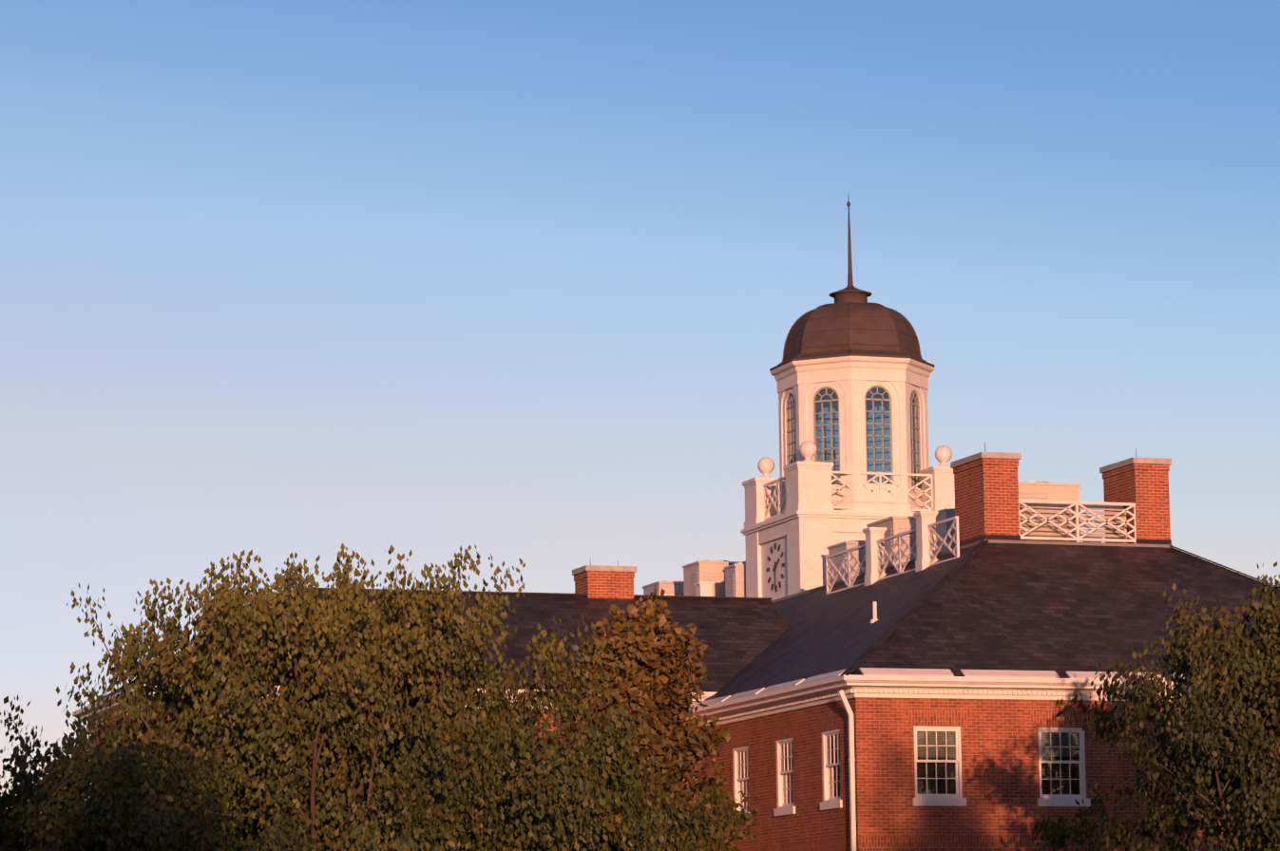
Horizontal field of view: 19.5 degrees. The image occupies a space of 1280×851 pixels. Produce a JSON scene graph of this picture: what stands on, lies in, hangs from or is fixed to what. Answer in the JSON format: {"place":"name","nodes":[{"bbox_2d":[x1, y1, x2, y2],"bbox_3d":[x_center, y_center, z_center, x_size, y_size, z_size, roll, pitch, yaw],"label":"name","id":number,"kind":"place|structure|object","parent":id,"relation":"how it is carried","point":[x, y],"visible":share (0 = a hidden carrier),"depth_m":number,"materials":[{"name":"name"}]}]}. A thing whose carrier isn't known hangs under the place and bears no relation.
{"place":"outdoors","nodes":[
{"label":"outdoors","id":0,"kind":"place"},
{"bbox_2d":[0,723,333,850],"bbox_3d":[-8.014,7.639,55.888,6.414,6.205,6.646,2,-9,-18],"label":"tree","id":1,"kind":"object","parent":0,"point":[88,831],"depth_m":55.01,"materials":[{"name":"green plant"}]},
{"bbox_2d":[0,543,636,850],"bbox_3d":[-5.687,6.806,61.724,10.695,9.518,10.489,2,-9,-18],"label":"tree","id":2,"kind":"object","parent":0,"point":[416,638],"depth_m":59.97,"materials":[{"name":"green plant"}]},
{"bbox_2d":[126,619,556,850],"bbox_3d":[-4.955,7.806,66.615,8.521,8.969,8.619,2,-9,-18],"label":"tree","id":3,"kind":"object","parent":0,"point":[476,693],"depth_m":65.50,"materials":[{"name":"green plant"}]},
{"bbox_2d":[93,706,700,830],"bbox_3d":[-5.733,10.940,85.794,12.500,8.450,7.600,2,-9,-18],"label":"wing walls","id":4,"kind":"structure","parent":0,"point":[559,737],"depth_m":83.67,"materials":[{"name":"brick"}]},
{"bbox_2d":[72,684,716,727],"bbox_3d":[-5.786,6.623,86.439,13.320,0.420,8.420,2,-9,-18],"label":"wing cornice","id":5,"kind":"structure","parent":4,"relation":"on","point":[703,697],"depth_m":84.54,"materials":[{"name":"white wood"}]},
{"bbox_2d":[88,588,789,706],"bbox_3d":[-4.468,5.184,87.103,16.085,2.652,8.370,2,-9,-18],"label":"wing roof","id":6,"kind":"structure","parent":5,"relation":"on","point":[737,635],"depth_m":87.30,"materials":[{"name":"stone"}]},
{"bbox_2d":[572,564,636,599],"bbox_3d":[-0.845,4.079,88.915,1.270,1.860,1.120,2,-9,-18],"label":"chimney","id":7,"kind":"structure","parent":6,"relation":"on","point":[597,582],"depth_m":88.50,"materials":[{"name":"red brick"}]},
{"bbox_2d":[344,703,756,850],"bbox_3d":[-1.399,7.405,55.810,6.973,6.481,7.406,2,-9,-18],"label":"tree","id":8,"kind":"object","parent":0,"point":[527,805],"depth_m":55.55,"materials":[{"name":"green plant"}]},
{"bbox_2d":[0,0,1279,813],"label":"sky","id":9,"kind":"structure","parent":0,"point":[526,280],"materials":[{"name":"blue"}]},
{"bbox_2d":[543,586,760,850],"bbox_3d":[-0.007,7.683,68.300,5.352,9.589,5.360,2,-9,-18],"label":"tree","id":10,"kind":"object","parent":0,"point":[681,735],"depth_m":68.22,"materials":[{"name":"green plant"}]},
{"bbox_2d":[573,632,734,804],"bbox_3d":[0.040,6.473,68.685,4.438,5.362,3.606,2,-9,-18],"label":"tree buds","id":11,"kind":"object","parent":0,"point":[714,758],"visible":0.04,"depth_m":68.61,"materials":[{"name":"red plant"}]},
{"bbox_2d":[700,697,1279,850],"bbox_3d":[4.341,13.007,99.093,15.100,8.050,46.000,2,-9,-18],"label":"walls","id":12,"kind":"structure","parent":0,"point":[1000,765],"depth_m":76.63,"materials":[{"name":"brick"}]},
{"bbox_2d":[838,689,856,850],"bbox_3d":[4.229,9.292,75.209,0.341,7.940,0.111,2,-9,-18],"label":"downspout","id":13,"kind":"object","parent":12,"relation":"attached to","point":[849,711],"visible":1,"depth_m":75.56,"materials":[{"name":"white metal"}]},
{"bbox_2d":[732,725,1090,817],"bbox_3d":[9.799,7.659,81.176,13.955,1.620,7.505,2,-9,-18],"label":"window frames","id":14,"kind":"structure","parent":12,"relation":"in","point":[957,799],"depth_m":76.96,"materials":[{"name":"white wood"}]},
{"bbox_2d":[737,731,1079,810],"bbox_3d":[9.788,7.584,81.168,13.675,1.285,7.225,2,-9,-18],"label":"window glass","id":15,"kind":"object","parent":14,"relation":"in","point":[792,777],"visible":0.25,"depth_m":77.15,"materials":[{"name":"glass"}]},
{"bbox_2d":[687,674,1181,728],"bbox_3d":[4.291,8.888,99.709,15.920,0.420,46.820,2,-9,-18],"label":"cornice","id":16,"kind":"structure","parent":12,"relation":"on","point":[826,691],"depth_m":76.76,"materials":[{"name":"white paint"}]},
{"bbox_2d":[701,542,1279,702],"bbox_3d":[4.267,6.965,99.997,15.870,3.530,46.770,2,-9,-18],"label":"roof","id":17,"kind":"structure","parent":16,"relation":"on","point":[1060,610],"depth_m":80.91,"materials":[{"name":"stone"}]},
{"bbox_2d":[740,440,955,600],"bbox_3d":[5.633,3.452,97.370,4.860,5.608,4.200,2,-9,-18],"label":"tower base","id":18,"kind":"object","parent":17,"relation":"on","point":[808,528],"visible":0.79,"depth_m":95.53,"materials":[{"name":"white paint"}]},
{"bbox_2d":[766,542,784,592],"bbox_3d":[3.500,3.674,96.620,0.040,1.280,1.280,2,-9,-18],"label":"tower clock","id":19,"kind":"object","parent":18,"relation":"attached to","point":[774,568],"visible":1,"depth_m":96.58,"materials":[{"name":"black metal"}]},
{"bbox_2d":[763,471,932,520],"bbox_3d":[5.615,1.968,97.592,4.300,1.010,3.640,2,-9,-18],"label":"balustrade","id":20,"kind":"object","parent":18,"relation":"on","point":[778,497],"visible":0.35,"depth_m":96.22,"materials":[{"name":"white wood"}]},
{"bbox_2d":[770,356,934,515],"bbox_3d":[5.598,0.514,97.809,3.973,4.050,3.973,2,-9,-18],"label":"lantern walls","id":21,"kind":"structure","parent":18,"relation":"on","point":[850,380],"depth_m":96.33,"materials":[{"name":"white paint"}]},
{"bbox_2d":[769,201,934,371],"bbox_3d":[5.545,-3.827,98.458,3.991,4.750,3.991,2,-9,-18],"label":"dome","id":22,"kind":"structure","parent":21,"relation":"on","point":[850,321],"depth_m":96.96,"materials":[{"name":"brown metal"}]},
{"bbox_2d":[787,387,919,488],"bbox_3d":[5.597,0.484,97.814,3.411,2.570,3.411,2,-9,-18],"label":"lantern glass","id":23,"kind":"object","parent":21,"relation":"in","point":[869,431],"visible":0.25,"depth_m":96.31,"materials":[{"name":"glass"}]},
{"bbox_2d":[785,385,921,489],"bbox_3d":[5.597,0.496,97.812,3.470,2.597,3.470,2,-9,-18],"label":"lantern muntins","id":24,"kind":"object","parent":21,"relation":"in","point":[821,401],"visible":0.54,"depth_m":96.39,"materials":[{"name":"white wood"}]},
{"bbox_2d":[870,601,878,623],"bbox_3d":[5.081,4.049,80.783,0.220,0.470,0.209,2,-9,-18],"label":"vent pipe","id":25,"kind":"object","parent":17,"relation":"on","point":[874,609],"visible":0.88,"depth_m":80.75,"materials":[{"name":"white metal"}]},
{"bbox_2d":[656,499,1136,596],"bbox_3d":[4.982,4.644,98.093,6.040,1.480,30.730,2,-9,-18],"label":"deck railings","id":26,"kind":"object","parent":17,"relation":"on","point":[925,544],"visible":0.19,"depth_m":84.69,"materials":[{"name":"white paint"}]},
{"bbox_2d":[689,668,1184,708],"bbox_3d":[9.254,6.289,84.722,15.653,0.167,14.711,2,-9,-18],"label":"gutter","id":27,"kind":"object","parent":17,"relation":"on","point":[967,673],"visible":0.48,"depth_m":76.70,"materials":[{"name":"white paint"}]},
{"bbox_2d":[771,539,1172,603],"bbox_3d":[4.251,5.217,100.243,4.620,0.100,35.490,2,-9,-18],"label":"roof ridge","id":28,"kind":"structure","parent":17,"relation":"on","point":[1010,542],"depth_m":83.92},
{"bbox_2d":[642,580,684,595],"bbox_3d":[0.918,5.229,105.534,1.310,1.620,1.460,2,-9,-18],"label":"rooftop unit","id":29,"kind":"object","parent":28,"relation":"on","point":[674,587],"visible":0.23,"depth_m":104.92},
{"bbox_2d":[682,559,740,596],"bbox_3d":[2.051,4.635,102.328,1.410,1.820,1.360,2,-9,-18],"label":"rooftop unit","id":30,"kind":"object","parent":28,"relation":"on","point":[714,570],"visible":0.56,"depth_m":101.76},
{"bbox_2d":[724,562,745,597],"bbox_3d":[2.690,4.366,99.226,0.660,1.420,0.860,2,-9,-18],"label":"rooftop unit","id":31,"kind":"object","parent":28,"relation":"on","point":[735,580],"visible":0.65,"depth_m":98.88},
{"bbox_2d":[826,540,865,583],"bbox_3d":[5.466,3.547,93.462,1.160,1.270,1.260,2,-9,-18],"label":"rooftop unit","id":32,"kind":"object","parent":28,"relation":"on","point":[859,555],"visible":0.38,"depth_m":92.92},
{"bbox_2d":[866,515,917,568],"bbox_3d":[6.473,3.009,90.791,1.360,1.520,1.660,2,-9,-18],"label":"rooftop unit","id":33,"kind":"object","parent":28,"relation":"on","point":[894,525],"visible":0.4,"depth_m":90.00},
{"bbox_2d":[935,508,955,553],"bbox_3d":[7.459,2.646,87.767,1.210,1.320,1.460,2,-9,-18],"label":"rooftop unit","id":34,"kind":"object","parent":28,"relation":"on","point":[942,530],"visible":0.25,"depth_m":87.05,"materials":[{"name":"grey metal"}]},
{"bbox_2d":[950,442,1021,546],"bbox_3d":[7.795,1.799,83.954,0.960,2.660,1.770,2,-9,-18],"label":"chimney","id":35,"kind":"object","parent":28,"relation":"on","point":[986,493],"visible":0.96,"depth_m":83.28,"materials":[{"name":"brick"}]},
{"bbox_2d":[1018,480,1080,542],"bbox_3d":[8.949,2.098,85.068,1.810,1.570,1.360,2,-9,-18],"label":"rooftop block","id":36,"kind":"structure","parent":28,"relation":"on","point":[1041,490],"depth_m":84.53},
{"bbox_2d":[1019,502,1127,543],"bbox_3d":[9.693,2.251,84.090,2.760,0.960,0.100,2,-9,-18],"label":"railing","id":37,"kind":"object","parent":28,"relation":"on","point":[1088,506],"visible":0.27,"depth_m":84.12,"materials":[{"name":"white wood"}]},
{"bbox_2d":[1099,449,1171,544],"bbox_3d":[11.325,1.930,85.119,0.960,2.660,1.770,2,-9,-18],"label":"chimney","id":38,"kind":"object","parent":28,"relation":"on","point":[1142,484],"visible":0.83,"depth_m":84.42,"materials":[{"name":"brick"}]},
{"bbox_2d":[840,539,1274,676],"bbox_3d":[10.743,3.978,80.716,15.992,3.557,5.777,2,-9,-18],"label":"hip caps","id":39,"kind":"object","parent":17,"relation":"on","point":[881,640],"visible":0.9,"depth_m":79.32,"materials":[{"name":"stone"}]},
{"bbox_2d":[917,757,955,794],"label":"room window","id":40,"kind":"structure","parent":12,"relation":"attached to","point":[951,788],"depth_m":76.37,"materials":[{"name":"glass"}]},
{"bbox_2d":[728,709,1269,850],"bbox_3d":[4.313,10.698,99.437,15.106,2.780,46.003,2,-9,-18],"label":"soldier courses","id":41,"kind":"object","parent":12,"relation":"attached to","point":[933,718],"visible":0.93,"depth_m":76.50,"materials":[{"name":"brick"}]},
{"bbox_2d":[917,731,1079,758],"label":"sash","id":42,"kind":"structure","parent":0,"point":[1075,742],"depth_m":76.45,"materials":[{"name":"white wood"}]},
{"bbox_2d":[1024,561,1279,850],"bbox_3d":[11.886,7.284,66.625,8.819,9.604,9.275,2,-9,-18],"label":"tree","id":43,"kind":"object","parent":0,"point":[1240,673],"depth_m":65.89,"materials":[{"name":"green plant"}]},
{"bbox_2d":[1256,820,1274,850],"bbox_3d":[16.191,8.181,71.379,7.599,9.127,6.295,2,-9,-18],"label":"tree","id":44,"kind":"object","parent":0,"point":[1263,835],"depth_m":72.83,"materials":[{"name":"green plant"}]}
]}

